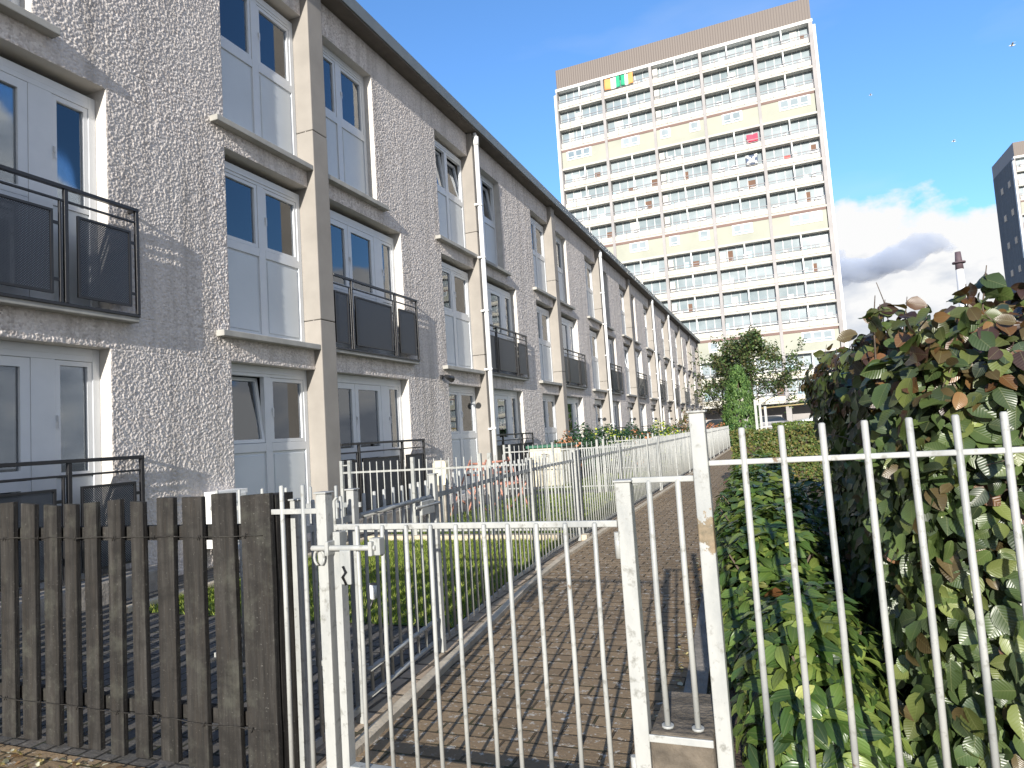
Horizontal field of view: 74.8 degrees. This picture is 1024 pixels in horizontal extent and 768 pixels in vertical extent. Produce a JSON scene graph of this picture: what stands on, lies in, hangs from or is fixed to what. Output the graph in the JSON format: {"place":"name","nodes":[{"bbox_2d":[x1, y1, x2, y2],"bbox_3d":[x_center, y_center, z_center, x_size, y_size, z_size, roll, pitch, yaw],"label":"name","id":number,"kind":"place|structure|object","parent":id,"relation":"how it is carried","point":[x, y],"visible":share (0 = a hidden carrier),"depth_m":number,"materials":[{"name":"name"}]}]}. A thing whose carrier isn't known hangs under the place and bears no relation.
{"place":"outdoors","nodes":[
{"label":"outdoors","id":0,"kind":"place"},
{"bbox_2d":[0,744,142,767],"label":"pavement","id":1,"kind":"structure","parent":0,"point":[31,755],"depth_m":2.83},
{"bbox_2d":[0,558,710,767],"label":"fallen leaves","id":2,"kind":"object","parent":1,"relation":"on","point":[4,761],"visible":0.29,"depth_m":2.88,"materials":[{"name":"brown plant"}]},
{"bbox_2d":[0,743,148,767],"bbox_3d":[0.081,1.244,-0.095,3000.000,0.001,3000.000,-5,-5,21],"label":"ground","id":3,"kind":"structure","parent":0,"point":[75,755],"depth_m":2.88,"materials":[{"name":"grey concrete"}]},
{"bbox_2d":[0,0,702,633],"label":"apartment terrace","id":4,"kind":"structure","parent":3,"relation":"on","point":[254,246],"depth_m":9.03,"materials":[{"name":"concrete"}]},
{"bbox_2d":[0,56,97,307],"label":"window","id":5,"kind":"structure","parent":4,"relation":"in","point":[54,123],"depth_m":6.33,"materials":[{"name":"plastic"}]},
{"bbox_2d":[0,340,102,597],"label":"window","id":6,"kind":"structure","parent":4,"relation":"in","point":[38,414],"depth_m":6.07,"materials":[{"name":"plastic"}]},
{"bbox_2d":[219,0,296,155],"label":"window","id":7,"kind":"structure","parent":4,"relation":"in","point":[258,90],"depth_m":9.15,"materials":[{"name":"plastic"}]},
{"bbox_2d":[225,161,304,341],"bbox_3d":[-3.324,-1.667,8.904,0.084,2.216,1.556,-5,-5,21],"label":"window","id":8,"kind":"structure","parent":4,"relation":"in","point":[264,235],"depth_m":8.90,"materials":[{"name":"plastic"}]},
{"bbox_2d":[231,363,310,545],"bbox_3d":[-3.202,0.884,8.727,0.177,2.216,1.556,-5,-5,21],"label":"window","id":9,"kind":"structure","parent":4,"relation":"in","point":[281,418],"depth_m":8.75,"materials":[{"name":"plastic"}]},
{"bbox_2d":[322,44,368,195],"bbox_3d":[-2.804,-4.201,10.840,0.084,2.286,1.496,-5,-5,21],"label":"window","id":10,"kind":"structure","parent":4,"relation":"in","point":[343,86],"depth_m":11.00,"materials":[{"name":"plastic"}]},
{"bbox_2d":[330,210,398,355],"bbox_3d":[-2.498,-1.562,10.973,0.089,2.216,2.216,-5,-5,21],"label":"window","id":11,"kind":"structure","parent":4,"relation":"in","point":[361,253],"depth_m":11.12,"materials":[{"name":"plastic"}]},
{"bbox_2d":[337,374,404,515],"bbox_3d":[-2.333,0.985,10.779,0.089,2.216,2.216,-5,-5,21],"label":"window","id":12,"kind":"structure","parent":4,"relation":"in","point":[370,408],"depth_m":10.92,"materials":[{"name":"plastic"}]},
{"bbox_2d":[435,140,465,247],"bbox_3d":[-1.445,-3.982,14.394,0.191,2.216,1.556,-5,-5,21],"label":"window","id":13,"kind":"structure","parent":4,"relation":"in","point":[450,189],"depth_m":14.49,"materials":[{"name":"plastic"}]},
{"bbox_2d":[442,262,473,368],"bbox_3d":[-1.228,-1.400,14.176,0.084,2.216,1.556,-5,-5,21],"label":"window","id":14,"kind":"structure","parent":4,"relation":"in","point":[455,281],"depth_m":14.28,"materials":[{"name":"plastic"}]},
{"bbox_2d":[449,385,478,493],"bbox_3d":[-1.062,1.147,13.982,0.084,2.216,1.556,-5,-5,21],"label":"window","id":15,"kind":"structure","parent":4,"relation":"in","point":[464,434],"depth_m":14.08,"materials":[{"name":"plastic"}]},
{"bbox_2d":[480,174,497,265],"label":"window","id":16,"kind":"structure","parent":4,"relation":"in","point":[489,225],"depth_m":16.54,"materials":[{"name":"plastic"}]},
{"bbox_2d":[487,283,515,374],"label":"window","id":17,"kind":"structure","parent":4,"relation":"in","point":[499,300],"depth_m":16.61,"materials":[{"name":"plastic"}]},
{"bbox_2d":[494,390,521,481],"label":"window","id":18,"kind":"structure","parent":4,"relation":"in","point":[506,405],"depth_m":16.41,"materials":[{"name":"plastic"}]},
{"bbox_2d":[530,217,546,291],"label":"window","id":19,"kind":"structure","parent":4,"relation":"in","point":[536,229],"depth_m":19.88,"materials":[{"name":"plastic"}]},
{"bbox_2d":[536,305,553,381],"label":"window","id":20,"kind":"structure","parent":4,"relation":"in","point":[545,351],"depth_m":19.68,"materials":[{"name":"plastic"}]},
{"bbox_2d":[542,394,557,443],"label":"window","id":21,"kind":"structure","parent":4,"relation":"in","point":[549,409],"depth_m":19.53,"materials":[{"name":"plastic"}]},
{"bbox_2d":[561,317,576,384],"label":"window","id":22,"kind":"structure","parent":4,"relation":"in","point":[567,326],"depth_m":21.96,"materials":[{"name":"plastic"}]},
{"bbox_2d":[567,397,580,437],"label":"window","id":23,"kind":"structure","parent":4,"relation":"in","point":[573,403],"depth_m":21.75,"materials":[{"name":"plastic"}]},
{"bbox_2d":[316,446,732,767],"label":"path edging","id":24,"kind":"object","parent":3,"relation":"on","point":[401,685],"visible":0.37,"depth_m":3.86,"materials":[{"name":"grey concrete"}]},
{"bbox_2d":[288,488,368,767],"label":"railing fence","id":25,"kind":"object","parent":24,"relation":"on","point":[352,517],"visible":0.73,"depth_m":2.69,"materials":[{"name":"white metal"}]},
{"bbox_2d":[427,448,581,652],"bbox_3d":[0.119,1.164,5.817,0.114,1.053,3.904,-5,-5,18],"label":"railing fence","id":26,"kind":"object","parent":24,"relation":"on","point":[443,635],"visible":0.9,"depth_m":5.15,"materials":[{"name":"white metal"}]},
{"bbox_2d":[359,480,439,699],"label":"garden gate","id":27,"kind":"structure","parent":26,"relation":"attached to","point":[425,504],"depth_m":3.45,"materials":[{"name":"white metal"}]},
{"bbox_2d":[576,436,661,532],"bbox_3d":[1.804,1.400,10.335,0.060,1.053,5.602,-5,-5,21],"label":"railing fence","id":28,"kind":"object","parent":24,"relation":"on","point":[650,453],"visible":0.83,"depth_m":9.33,"materials":[{"name":"white metal"}]},
{"bbox_2d":[658,432,692,489],"bbox_3d":[3.902,1.668,15.628,0.054,1.053,5.602,-5,-5,21],"label":"railing fence","id":29,"kind":"object","parent":24,"relation":"on","point":[673,443],"visible":0.88,"depth_m":15.02,"materials":[{"name":"white metal"}]},
{"bbox_2d":[712,425,729,456],"bbox_3d":[8.624,2.270,27.510,0.054,1.053,8.402,-5,-5,21],"label":"railing fence","id":30,"kind":"object","parent":24,"relation":"on","point":[721,439],"visible":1,"depth_m":26.84,"materials":[{"name":"white metal"}]},
{"bbox_2d":[0,453,718,767],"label":"garden paving","id":31,"kind":"structure","parent":0,"point":[154,761],"depth_m":3.82,"materials":[{"name":"grey concrete"}]},
{"bbox_2d":[0,492,299,767],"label":"timber fence","id":32,"kind":"object","parent":31,"relation":"on","point":[262,716],"visible":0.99,"depth_m":2.77,"materials":[{"name":"brown wood"}]},
{"bbox_2d":[210,485,368,667],"bbox_3d":[-1.205,1.013,3.552,1.000,0.920,0.017,-5,-5,21],"label":"railing fence","id":33,"kind":"object","parent":31,"relation":"on","point":[308,505],"visible":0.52,"depth_m":3.52,"materials":[{"name":"white metal"}]},
{"bbox_2d":[339,449,575,540],"bbox_3d":[-0.761,1.410,8.311,3.232,1.055,0.044,-5,-5,21],"label":"railing fence","id":34,"kind":"object","parent":31,"relation":"on","point":[412,470],"visible":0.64,"depth_m":8.36,"materials":[{"name":"white metal"}]},
{"bbox_2d":[526,442,578,486],"bbox_3d":[1.093,1.959,16.504,0.900,0.970,1.770,-5,-5,21],"label":"storage box","id":35,"kind":"object","parent":31,"relation":"on","point":[558,446],"visible":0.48,"depth_m":15.78,"materials":[{"name":"white plastic"}]},
{"bbox_2d":[503,436,658,494],"bbox_3d":[1.339,1.678,13.593,3.232,1.055,0.044,-5,-5,21],"label":"railing fence","id":36,"kind":"object","parent":31,"relation":"on","point":[552,449],"visible":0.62,"depth_m":13.73,"materials":[{"name":"white metal"}]},
{"bbox_2d":[549,422,616,477],"bbox_3d":[1.897,1.791,18.129,1.698,1.544,1.919,0,-6,-39],"label":"garden shrub","id":37,"kind":"object","parent":31,"relation":"on","point":[585,440],"visible":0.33,"depth_m":17.91,"materials":[{"name":"green plant"}]},
{"bbox_2d":[580,423,639,471],"bbox_3d":[2.861,1.930,20.329,2.209,1.464,2.074,-3,-4,-12],"label":"garden shrub","id":38,"kind":"object","parent":31,"relation":"on","point":[606,430],"visible":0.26,"depth_m":20.05,"materials":[{"name":"green plant"}]},
{"bbox_2d":[132,461,681,627],"bbox_3d":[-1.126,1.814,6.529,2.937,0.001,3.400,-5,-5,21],"label":"lawn","id":39,"kind":"structure","parent":0,"point":[374,609],"depth_m":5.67,"materials":[{"name":"green plant"}]},
{"bbox_2d":[126,533,589,613],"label":"lawn kerb","id":40,"kind":"structure","parent":39,"relation":"on","point":[390,538],"depth_m":7.91,"materials":[{"name":"grey concrete"}]},
{"bbox_2d":[392,493,642,533],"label":"lawn","id":41,"kind":"structure","parent":0,"point":[470,517],"depth_m":10.54,"materials":[{"name":"green plant"}]},
{"bbox_2d":[356,450,732,767],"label":"path","id":42,"kind":"structure","parent":0,"point":[531,683],"depth_m":3.54,"materials":[{"name":"brick"}]},
{"bbox_2d":[271,484,342,767],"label":"railing fence","id":43,"kind":"object","parent":42,"relation":"on","point":[323,510],"visible":0.96,"depth_m":2.47,"materials":[{"name":"white metal"}]},
{"bbox_2d":[612,479,652,767],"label":"gate post","id":44,"kind":"object","parent":42,"relation":"on","point":[637,663],"visible":0.84,"depth_m":2.04,"materials":[{"name":"white metal"}]},
{"bbox_2d":[310,496,635,767],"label":"garden gate","id":45,"kind":"structure","parent":44,"relation":"attached to","point":[338,548],"depth_m":2.28,"materials":[{"name":"white metal"}]},
{"bbox_2d":[650,691,717,767],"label":"concrete block","id":46,"kind":"structure","parent":42,"relation":"on","point":[664,755],"depth_m":1.97,"materials":[{"name":"beige concrete"}]},
{"bbox_2d":[631,475,713,747],"bbox_3d":[0.476,0.665,2.003,0.188,0.770,0.070,-5,-5,21],"label":"railing fence","id":47,"kind":"object","parent":46,"relation":"on","point":[697,727],"visible":0.99,"depth_m":2.01,"materials":[{"name":"white metal"}]},
{"bbox_2d":[684,587,709,693],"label":"bed kerb","id":48,"kind":"structure","parent":42,"relation":"on","point":[702,658],"depth_m":3.45,"materials":[{"name":"concrete"}]},
{"bbox_2d":[721,364,759,443],"bbox_3d":[11.289,1.002,33.170,2.098,4.093,2.028,-5,-5,21],"label":"conifer tree","id":49,"kind":"object","parent":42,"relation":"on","point":[739,388],"visible":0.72,"depth_m":32.81,"materials":[{"name":"green plant"}]},
{"bbox_2d":[686,410,1023,767],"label":"railing fence","id":50,"kind":"object","parent":42,"relation":"on","point":[702,463],"visible":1,"depth_m":1.85,"materials":[{"name":"white metal"}]},
{"bbox_2d":[356,0,1023,348],"label":"sky","id":51,"kind":"structure","parent":0,"point":[908,197],"materials":[{"name":"blue"}]},
{"bbox_2d":[554,0,848,428],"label":"tower block","id":52,"kind":"structure","parent":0,"point":[687,217],"depth_m":80.10,"materials":[{"name":"white concrete"}]},
{"bbox_2d":[561,103,601,128],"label":"balcony window","id":53,"kind":"structure","parent":52,"relation":"in","point":[598,107],"depth_m":88.04,"materials":[{"name":"white glass"}]},
{"bbox_2d":[562,123,604,148],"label":"balcony window","id":54,"kind":"structure","parent":52,"relation":"in","point":[600,127],"depth_m":87.85,"materials":[{"name":"white glass"}]},
{"bbox_2d":[565,164,606,188],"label":"balcony window","id":55,"kind":"structure","parent":52,"relation":"in","point":[601,168],"depth_m":87.39,"materials":[{"name":"white glass"}]},
{"bbox_2d":[566,184,608,208],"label":"balcony window","id":56,"kind":"structure","parent":52,"relation":"in","point":[586,192],"depth_m":87.16,"materials":[{"name":"white glass"}]},
{"bbox_2d":[606,91,650,116],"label":"balcony window","id":57,"kind":"structure","parent":52,"relation":"in","point":[644,95],"depth_m":85.60,"materials":[{"name":"white glass"}]},
{"bbox_2d":[608,111,651,136],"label":"balcony window","id":58,"kind":"structure","parent":52,"relation":"in","point":[645,116],"depth_m":85.28,"materials":[{"name":"white glass"}]},
{"bbox_2d":[611,153,655,178],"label":"balcony window","id":59,"kind":"structure","parent":52,"relation":"in","point":[632,161],"depth_m":84.97,"materials":[{"name":"white glass"}]},
{"bbox_2d":[613,174,657,198],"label":"balcony window","id":60,"kind":"structure","parent":52,"relation":"in","point":[649,179],"depth_m":84.73,"materials":[{"name":"white glass"}]},
{"bbox_2d":[614,195,658,219],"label":"balcony window","id":61,"kind":"structure","parent":52,"relation":"in","point":[651,200],"depth_m":84.54,"materials":[{"name":"white glass"}]},
{"bbox_2d":[616,216,660,240],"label":"balcony window","id":62,"kind":"structure","parent":52,"relation":"in","point":[654,221],"depth_m":84.30,"materials":[{"name":"white glass"}]},
{"bbox_2d":[624,259,665,279],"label":"balcony window","id":63,"kind":"structure","parent":52,"relation":"in","point":[655,264],"depth_m":83.70,"materials":[{"name":"clear glass"}]},
{"bbox_2d":[652,57,698,83],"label":"balcony window","id":64,"kind":"structure","parent":52,"relation":"in","point":[692,61],"depth_m":83.36,"materials":[{"name":"white glass"}]},
{"bbox_2d":[654,78,700,104],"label":"balcony window","id":65,"kind":"structure","parent":52,"relation":"in","point":[694,82],"depth_m":83.17,"materials":[{"name":"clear glass"}]},
{"bbox_2d":[656,99,701,125],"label":"balcony window","id":66,"kind":"structure","parent":52,"relation":"in","point":[696,103],"depth_m":82.84,"materials":[{"name":"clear glass"}]},
{"bbox_2d":[659,141,705,167],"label":"balcony window","id":67,"kind":"structure","parent":52,"relation":"in","point":[701,146],"depth_m":82.52,"materials":[{"name":"clear glass"}]},
{"bbox_2d":[661,163,707,189],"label":"balcony window","id":68,"kind":"structure","parent":52,"relation":"in","point":[700,168],"depth_m":82.30,"materials":[{"name":"clear glass"}]},
{"bbox_2d":[663,185,709,210],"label":"balcony window","id":69,"kind":"structure","parent":52,"relation":"in","point":[701,190],"depth_m":82.12,"materials":[{"name":"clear glass"}]},
{"bbox_2d":[665,207,711,231],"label":"balcony window","id":70,"kind":"structure","parent":52,"relation":"in","point":[703,212],"depth_m":81.92,"materials":[{"name":"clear glass"}]},
{"bbox_2d":[668,250,715,275],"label":"balcony window","id":71,"kind":"structure","parent":52,"relation":"in","point":[710,255],"depth_m":81.51,"materials":[{"name":"clear glass"}]},
{"bbox_2d":[670,273,717,297],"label":"balcony window","id":72,"kind":"structure","parent":52,"relation":"in","point":[692,280],"depth_m":81.28,"materials":[{"name":"clear glass"}]},
{"bbox_2d":[672,295,719,318],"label":"balcony window","id":73,"kind":"structure","parent":52,"relation":"in","point":[713,300],"depth_m":81.06,"materials":[{"name":"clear glass"}]},
{"bbox_2d":[682,317,721,338],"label":"balcony window","id":74,"kind":"structure","parent":52,"relation":"in","point":[711,323],"depth_m":80.57,"materials":[{"name":"white glass"}]},
{"bbox_2d":[702,42,752,69],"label":"balcony window","id":75,"kind":"structure","parent":52,"relation":"in","point":[747,46],"depth_m":80.90,"materials":[{"name":"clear glass"}]},
{"bbox_2d":[704,63,754,91],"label":"balcony window","id":76,"kind":"structure","parent":52,"relation":"in","point":[747,68],"depth_m":80.66,"materials":[{"name":"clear glass"}]},
{"bbox_2d":[706,85,756,113],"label":"balcony window","id":77,"kind":"structure","parent":52,"relation":"in","point":[752,89],"depth_m":80.47,"materials":[{"name":"white glass"}]},
{"bbox_2d":[709,129,760,156],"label":"balcony window","id":78,"kind":"structure","parent":52,"relation":"in","point":[741,137],"depth_m":80.29,"materials":[{"name":"white glass"}]},
{"bbox_2d":[711,152,762,178],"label":"balcony window","id":79,"kind":"structure","parent":52,"relation":"in","point":[739,160],"depth_m":80.05,"materials":[{"name":"white glass"}]},
{"bbox_2d":[713,174,765,200],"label":"balcony window","id":80,"kind":"structure","parent":52,"relation":"in","point":[757,179],"depth_m":79.67,"materials":[{"name":"white glass"}]},
{"bbox_2d":[715,196,766,222],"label":"balcony window","id":81,"kind":"structure","parent":52,"relation":"in","point":[761,201],"depth_m":79.48,"materials":[{"name":"white glass"}]},
{"bbox_2d":[719,241,771,267],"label":"balcony window","id":82,"kind":"structure","parent":52,"relation":"in","point":[766,246],"depth_m":79.03,"materials":[{"name":"white glass"}]},
{"bbox_2d":[721,264,773,289],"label":"balcony window","id":83,"kind":"structure","parent":52,"relation":"in","point":[764,270],"depth_m":78.85,"materials":[{"name":"white glass"}]},
{"bbox_2d":[723,287,776,312],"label":"balcony window","id":84,"kind":"structure","parent":52,"relation":"in","point":[766,293],"depth_m":78.65,"materials":[{"name":"white glass"}]},
{"bbox_2d":[725,310,777,335],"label":"balcony window","id":85,"kind":"structure","parent":52,"relation":"in","point":[768,316],"depth_m":78.40,"materials":[{"name":"white glass"}]},
{"bbox_2d":[755,27,808,55],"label":"balcony window","id":86,"kind":"structure","parent":52,"relation":"in","point":[802,31],"depth_m":78.49,"materials":[{"name":"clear glass"}]},
{"bbox_2d":[757,49,811,77],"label":"balcony window","id":87,"kind":"structure","parent":52,"relation":"in","point":[804,53],"depth_m":78.26,"materials":[{"name":"white glass"}]},
{"bbox_2d":[759,71,813,99],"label":"balcony window","id":88,"kind":"structure","parent":52,"relation":"in","point":[785,81],"depth_m":78.10,"materials":[{"name":"white glass"}]},
{"bbox_2d":[763,116,818,145],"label":"balcony window","id":89,"kind":"structure","parent":52,"relation":"in","point":[813,121],"depth_m":77.65,"materials":[{"name":"clear glass"}]},
{"bbox_2d":[766,139,820,167],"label":"balcony window","id":90,"kind":"structure","parent":52,"relation":"in","point":[815,144],"depth_m":77.45,"materials":[{"name":"clear glass"}]},
{"bbox_2d":[768,162,823,190],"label":"balcony window","id":91,"kind":"structure","parent":52,"relation":"in","point":[817,167],"depth_m":77.26,"materials":[{"name":"clear glass"}]},
{"bbox_2d":[770,185,825,213],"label":"balcony window","id":92,"kind":"structure","parent":52,"relation":"in","point":[814,191],"depth_m":77.05,"materials":[{"name":"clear glass"}]},
{"bbox_2d":[774,232,830,259],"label":"balcony window","id":93,"kind":"structure","parent":52,"relation":"in","point":[819,238],"depth_m":76.62,"materials":[{"name":"clear glass"}]},
{"bbox_2d":[776,256,832,282],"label":"balcony window","id":94,"kind":"structure","parent":52,"relation":"in","point":[825,261],"depth_m":76.40,"materials":[{"name":"clear glass"}]},
{"bbox_2d":[779,279,835,305],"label":"balcony window","id":95,"kind":"structure","parent":52,"relation":"in","point":[825,285],"depth_m":76.24,"materials":[{"name":"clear glass"}]},
{"bbox_2d":[781,303,837,329],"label":"balcony window","id":96,"kind":"structure","parent":52,"relation":"in","point":[824,309],"depth_m":75.97,"materials":[{"name":"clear glass"}]},
{"bbox_2d":[729,490,895,767],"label":"planting bed","id":97,"kind":"object","parent":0,"point":[739,754],"depth_m":2.77,"materials":[{"name":"soil"}]},
{"bbox_2d":[715,451,811,508],"bbox_3d":[2.845,1.223,7.646,1.100,0.926,2.014,-5,-5,21],"label":"evergreen shrub","id":98,"kind":"object","parent":97,"relation":"on","point":[773,465],"visible":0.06,"depth_m":7.50,"materials":[{"name":"green plant"}]},
{"bbox_2d":[714,466,817,542],"bbox_3d":[2.171,1.165,5.842,1.034,0.880,1.780,-5,-5,21],"label":"evergreen shrub","id":99,"kind":"object","parent":97,"relation":"on","point":[737,478],"visible":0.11,"depth_m":5.81,"materials":[{"name":"green plant"}]},
{"bbox_2d":[705,501,846,692],"bbox_3d":[1.347,1.034,3.455,0.732,0.835,1.343,-5,-5,21],"label":"evergreen shrub","id":100,"kind":"object","parent":97,"relation":"on","point":[772,551],"visible":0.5,"depth_m":3.18,"materials":[{"name":"green plant"}]},
{"bbox_2d":[714,472,843,584],"bbox_3d":[1.727,1.072,4.516,0.876,0.952,1.433,-5,-5,21],"label":"evergreen shrub","id":101,"kind":"object","parent":97,"relation":"on","point":[762,490],"visible":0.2,"depth_m":4.39,"materials":[{"name":"green plant"}]},
{"bbox_2d":[729,423,837,486],"bbox_3d":[5.452,1.230,11.653,3.178,1.162,1.630,-5,-5,21],"label":"clipped hedge","id":102,"kind":"object","parent":97,"relation":"on","point":[801,441],"visible":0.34,"depth_m":11.27,"materials":[{"name":"plant"}]},
{"bbox_2d":[789,475,850,597],"bbox_3d":[2.484,1.137,5.398,0.786,0.765,2.071,-5,-5,21],"label":"evergreen shrub","id":103,"kind":"object","parent":97,"relation":"on","point":[819,512],"visible":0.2,"depth_m":4.85,"materials":[{"name":"green plant"}]},
{"bbox_2d":[730,574,913,767],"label":"evergreen shrub","id":104,"kind":"object","parent":97,"relation":"on","point":[875,740],"visible":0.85,"depth_m":2.21,"materials":[{"name":"green plant"}]},
{"bbox_2d":[799,265,1023,767],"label":"beech hedge","id":105,"kind":"object","parent":97,"relation":"on","point":[925,373],"visible":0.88,"depth_m":2.12,"materials":[{"name":"plant"}]},
{"bbox_2d":[992,141,1023,292],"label":"tower block","id":106,"kind":"structure","parent":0,"point":[1008,172],"depth_m":127.53,"materials":[{"name":"grey concrete"}]},
{"label":"far lawn","id":107,"kind":"structure","parent":0,"visible":0},
{"bbox_2d":[683,324,809,426],"bbox_3d":[14.263,-0.034,39.361,7.926,6.718,9.518,-4,-4,1],"label":"deciduous tree","id":108,"kind":"object","parent":107,"relation":"on","point":[742,352],"visible":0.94,"depth_m":38.49,"materials":[{"name":"green plant"}]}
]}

